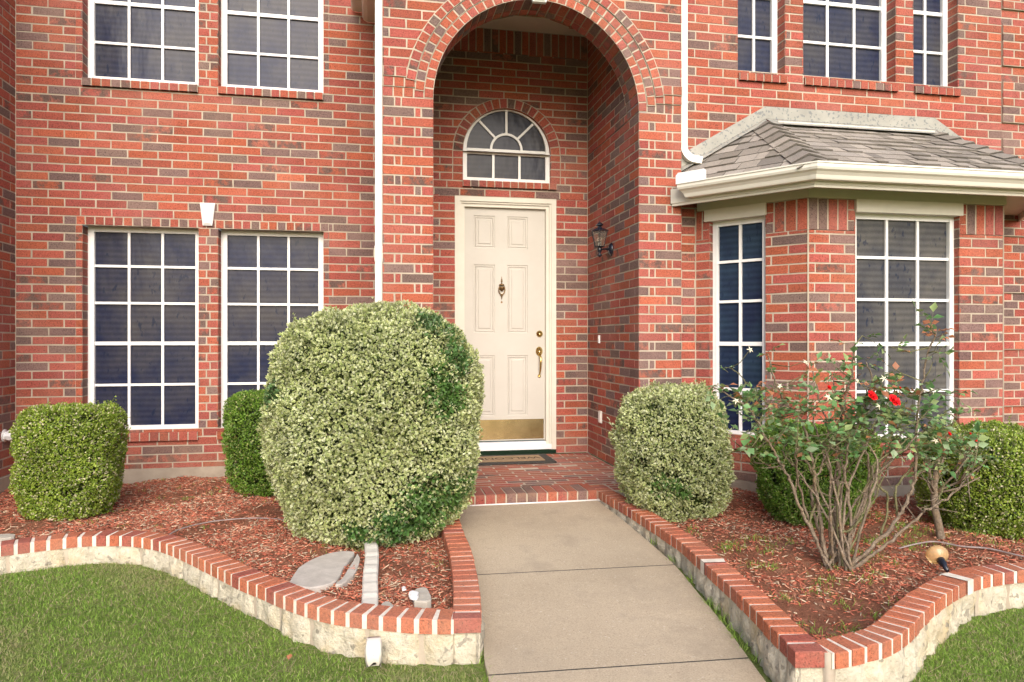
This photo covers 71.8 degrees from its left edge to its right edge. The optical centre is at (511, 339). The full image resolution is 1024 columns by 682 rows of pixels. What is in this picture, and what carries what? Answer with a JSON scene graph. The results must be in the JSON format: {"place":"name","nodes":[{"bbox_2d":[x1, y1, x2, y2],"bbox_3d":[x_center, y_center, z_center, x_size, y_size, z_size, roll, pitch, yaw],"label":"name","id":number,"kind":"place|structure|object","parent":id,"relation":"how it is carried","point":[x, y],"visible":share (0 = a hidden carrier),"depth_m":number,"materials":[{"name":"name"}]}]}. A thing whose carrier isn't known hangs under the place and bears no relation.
{"place":"outdoors","nodes":[
{"label":"outdoors","id":0,"kind":"place"},
{"bbox_2d":[0,475,456,633],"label":"mulch bed","id":1,"kind":"object","parent":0,"point":[319,552],"visible":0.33,"depth_m":4.57,"materials":[{"name":"wood"}]},
{"bbox_2d":[0,534,14,541],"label":"pale rock","id":2,"kind":"object","parent":1,"relation":"on","point":[3,537],"visible":0.82,"depth_m":4.30,"materials":[{"name":"stone"}]},
{"bbox_2d":[8,396,130,521],"bbox_3d":[-3.146,0.867,5.059,0.724,0.901,0.721,0,0,-11],"label":"boxwood shrub","id":3,"kind":"object","parent":1,"relation":"on","point":[70,457],"visible":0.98,"depth_m":4.82,"materials":[{"name":"green plant"}]},
{"bbox_2d":[169,517,287,534],"bbox_3d":[-1.718,1.224,4.680,0.999,0.021,0.326,0,0,-15],"label":"cord","id":4,"kind":"object","parent":1,"relation":"on","point":[224,520],"visible":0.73,"depth_m":4.78,"materials":[{"name":"grey rubber"}]},
{"bbox_2d":[220,388,276,496],"bbox_3d":[-1.999,0.843,5.847,0.835,0.960,0.795,0,0,-11],"label":"boxwood shrub","id":5,"kind":"object","parent":1,"relation":"on","point":[242,441],"visible":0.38,"depth_m":5.58,"materials":[{"name":"green plant"}]},
{"bbox_2d":[290,551,354,592],"bbox_3d":[-1.002,1.220,3.719,0.246,0.037,0.595,0,0,-1],"label":"stepping stone","id":6,"kind":"object","parent":1,"relation":"on","point":[319,573],"visible":0.81,"depth_m":3.66,"materials":[{"name":"grey stone"}]},
{"bbox_2d":[335,554,359,589],"bbox_3d":[-0.841,1.223,3.733,0.060,0.032,0.509,0,0,0],"label":"stone fragment","id":7,"kind":"object","parent":1,"relation":"on","point":[349,575],"visible":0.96,"depth_m":3.63,"materials":[{"name":"grey stone"}]},
{"bbox_2d":[255,297,485,549],"bbox_3d":[-0.896,0.531,4.604,1.454,1.614,1.467,0,0,-11],"label":"variegated shrub","id":8,"kind":"object","parent":1,"relation":"on","point":[387,470],"visible":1,"depth_m":4.09,"materials":[{"name":"green plant"}]},
{"bbox_2d":[361,526,381,666],"bbox_3d":[-0.765,1.262,3.858,0.096,0.166,2.033,0,0,-11],"label":"drain pipe","id":9,"kind":"object","parent":1,"relation":"on","point":[373,653],"visible":0.57,"depth_m":3.35,"materials":[{"name":"plastic"}]},
{"bbox_2d":[381,601,392,606],"bbox_3d":[-0.565,1.220,3.203,0.059,0.032,0.097,0,0,-19],"label":"concrete lump","id":10,"kind":"object","parent":1,"relation":"on","point":[386,603],"visible":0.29,"depth_m":3.21,"materials":[{"name":"grey concrete"}]},
{"bbox_2d":[413,587,431,608],"bbox_3d":[-0.422,1.215,3.301,0.087,0.052,0.186,0,0,-11],"label":"concrete lump","id":11,"kind":"object","parent":1,"relation":"on","point":[423,601],"visible":0.72,"depth_m":3.23,"materials":[{"name":"grey concrete"}]},
{"bbox_2d":[409,590,418,599],"bbox_3d":[-0.453,1.182,3.260,0.047,0.022,0.076,0,0,-11],"label":"white chip","id":12,"kind":"object","parent":11,"relation":"on","point":[413,595],"visible":1,"depth_m":3.25,"materials":[{"name":"paint"}]},
{"bbox_2d":[0,365,1023,681],"bbox_3d":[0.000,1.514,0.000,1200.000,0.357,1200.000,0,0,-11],"label":"lawn","id":13,"kind":"structure","parent":0,"point":[208,607],"depth_m":3.12,"materials":[{"name":"green plant"}]},
{"bbox_2d":[0,518,484,665],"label":"planter wall","id":14,"kind":"structure","parent":13,"relation":"on","point":[333,625],"depth_m":3.33,"materials":[{"name":"brick"}]},
{"bbox_2d":[0,562,485,681],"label":"dry clippings","id":15,"kind":"object","parent":13,"relation":"on","point":[169,631],"visible":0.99,"depth_m":3.11,"materials":[{"name":"plant"}]},
{"bbox_2d":[0,561,486,681],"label":"lawn grass","id":16,"kind":"structure","parent":13,"relation":"on","point":[191,645],"depth_m":3.21,"materials":[{"name":"green plant"}]},
{"bbox_2d":[470,651,496,681],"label":"edge grass","id":17,"kind":"structure","parent":13,"relation":"on","point":[484,676],"depth_m":2.90,"materials":[{"name":"green plant"}]},
{"bbox_2d":[0,0,1023,505],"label":"brick house","id":18,"kind":"structure","parent":13,"relation":"on","point":[202,202],"depth_m":6.38,"materials":[{"name":"red brick"}]},
{"bbox_2d":[1,429,11,441],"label":"pipe cap","id":19,"kind":"object","parent":18,"relation":"attached to","point":[5,436],"visible":0.71,"depth_m":5.96,"materials":[{"name":"white paint"}]},
{"bbox_2d":[81,0,198,92],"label":"window","id":20,"kind":"structure","parent":18,"relation":"in","point":[133,44],"depth_m":6.50,"materials":[{"name":"glass"}]},
{"bbox_2d":[88,227,198,441],"bbox_3d":[-3.355,-0.050,6.434,0.977,1.933,0.200,0,0,-11],"label":"window","id":21,"kind":"structure","parent":18,"relation":"in","point":[143,283],"depth_m":6.51,"materials":[{"name":"glass"}]},
{"bbox_2d":[217,230,322,439],"bbox_3d":[-2.254,-0.050,6.645,0.945,1.933,0.200,0,0,-11],"label":"window","id":22,"kind":"structure","parent":18,"relation":"in","point":[267,278],"depth_m":6.69,"materials":[{"name":"glass"}]},
{"bbox_2d":[218,0,322,100],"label":"window","id":23,"kind":"structure","parent":18,"relation":"in","point":[270,48],"depth_m":6.71,"materials":[{"name":"grey glass"}]},
{"bbox_2d":[465,207,544,440],"bbox_3d":[-0.069,-0.149,7.189,0.838,2.363,0.112,0,0,-11],"label":"front door","id":24,"kind":"structure","parent":18,"relation":"in","point":[505,248],"depth_m":7.21,"materials":[{"name":"paint"}]},
{"bbox_2d":[463,110,556,189],"bbox_3d":[-0.026,-1.939,7.163,0.964,0.839,0.120,0,0,-11],"label":"transom window","id":25,"kind":"structure","parent":18,"relation":"in","point":[501,131],"depth_m":7.18,"materials":[{"name":"grey glass"}]},
{"bbox_2d":[477,454,556,464],"bbox_3d":[-0.032,1.155,6.808,0.835,0.018,0.465,0,0,-11],"label":"doormat","id":26,"kind":"object","parent":18,"relation":"on","point":[513,459],"visible":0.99,"depth_m":6.74,"materials":[{"name":"fabric"}]},
{"bbox_2d":[598,411,601,422],"bbox_3d":[0.852,0.753,6.848,0.021,0.115,0.072,0,0,-11],"label":"outlet cover","id":27,"kind":"object","parent":18,"relation":"attached to","point":[599,416],"visible":1,"depth_m":6.82,"materials":[{"name":"plastic"}]},
{"bbox_2d":[590,220,612,256],"bbox_3d":[0.823,-0.925,6.529,0.199,0.340,0.176,0,0,-11],"label":"wall lantern","id":28,"kind":"object","parent":18,"relation":"attached to","point":[599,234],"depth_m":6.49,"materials":[{"name":"black metal"}]},
{"bbox_2d":[704,202,766,448],"bbox_3d":[1.910,-0.096,5.897,0.355,1.992,0.538,0,0,-35],"label":"window","id":29,"kind":"structure","parent":18,"relation":"in","point":[738,231],"depth_m":5.89,"materials":[{"name":"glass"}]},
{"bbox_2d":[738,0,787,83],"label":"window","id":30,"kind":"structure","parent":18,"relation":"in","point":[757,19],"depth_m":6.34,"materials":[{"name":"glass"}]},
{"bbox_2d":[803,0,898,91],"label":"window","id":31,"kind":"structure","parent":18,"relation":"in","point":[847,39],"depth_m":6.50,"materials":[{"name":"glass"}]},
{"bbox_2d":[854,199,963,453],"bbox_3d":[3.144,-0.096,5.659,0.964,1.992,0.135,0,0,-11],"label":"window","id":32,"kind":"structure","parent":18,"relation":"in","point":[905,249],"depth_m":5.70,"materials":[{"name":"grey glass"}]},
{"bbox_2d":[913,0,960,96],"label":"window","id":33,"kind":"structure","parent":18,"relation":"in","point":[930,17],"depth_m":6.67,"materials":[{"name":"glass"}]},
{"bbox_2d":[649,538,762,663],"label":"edge grass","id":34,"kind":"structure","parent":13,"relation":"on","point":[715,611],"depth_m":3.37,"materials":[{"name":"green plant"}]},
{"bbox_2d":[590,484,1023,681],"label":"planter wall","id":35,"kind":"structure","parent":13,"relation":"on","point":[900,639],"depth_m":3.15,"materials":[{"name":"brick"}]},
{"bbox_2d":[911,607,1023,681],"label":"lawn grass","id":36,"kind":"structure","parent":13,"relation":"on","point":[985,641],"depth_m":3.09,"materials":[{"name":"green plant"}]},
{"bbox_2d":[921,601,1023,681],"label":"dry clippings","id":37,"kind":"object","parent":13,"relation":"on","point":[983,649],"visible":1,"depth_m":3.06,"materials":[{"name":"green plant"}]},
{"bbox_2d":[459,501,765,681],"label":"walkway","id":38,"kind":"structure","parent":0,"point":[587,591],"depth_m":3.51,"materials":[{"name":"concrete"}]},
{"bbox_2d":[660,476,1023,639],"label":"mulch bed","id":39,"kind":"object","parent":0,"point":[804,613],"visible":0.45,"depth_m":3.94,"materials":[{"name":"wood"}]},
{"bbox_2d":[606,379,737,522],"bbox_3d":[1.130,0.793,5.011,0.910,1.031,0.884,0,0,-11],"label":"variegated shrub","id":40,"kind":"object","parent":39,"relation":"on","point":[673,432],"visible":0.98,"depth_m":4.77,"materials":[{"name":"green plant"}]},
{"bbox_2d":[747,414,881,528],"bbox_3d":[2.104,0.935,4.912,0.799,0.813,0.817,0,0,-11],"label":"boxwood shrub","id":41,"kind":"object","parent":39,"relation":"on","point":[775,482],"visible":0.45,"depth_m":4.68,"materials":[{"name":"green plant"}]},
{"bbox_2d":[705,299,994,570],"bbox_3d":[1.845,0.531,3.825,1.807,1.495,0.778,0,0,-11],"label":"rose bush","id":42,"kind":"object","parent":39,"relation":"on","point":[840,554],"visible":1,"depth_m":3.82,"materials":[{"name":"green plant"}]},
{"bbox_2d":[687,510,1023,637],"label":"bed weeds","id":43,"kind":"object","parent":39,"relation":"on","point":[905,543],"visible":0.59,"depth_m":4.19,"materials":[{"name":"green plant"}]},
{"bbox_2d":[925,545,949,572],"bbox_3d":[2.290,1.197,3.788,0.114,0.151,0.237,0,0,22],"label":"garden light","id":44,"kind":"object","parent":39,"relation":"on","point":[937,554],"visible":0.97,"depth_m":3.83,"materials":[{"name":"beige plastic"}]},
{"bbox_2d":[906,414,1004,538],"bbox_3d":[2.718,0.870,4.354,0.652,0.812,0.321,0,0,-11],"label":"rose standard","id":45,"kind":"object","parent":39,"relation":"on","point":[937,519],"visible":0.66,"depth_m":4.37,"materials":[{"name":"green plant"}]},
{"bbox_2d":[898,541,1023,556],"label":"cord","id":46,"kind":"object","parent":39,"relation":"on","point":[961,546],"visible":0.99,"depth_m":4.15,"materials":[{"name":"grey rubber"}]},
{"bbox_2d":[909,412,1023,539],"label":"boxwood shrub","id":47,"kind":"object","parent":39,"relation":"on","point":[996,504],"visible":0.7,"depth_m":4.44,"materials":[{"name":"green plant"}]}
]}

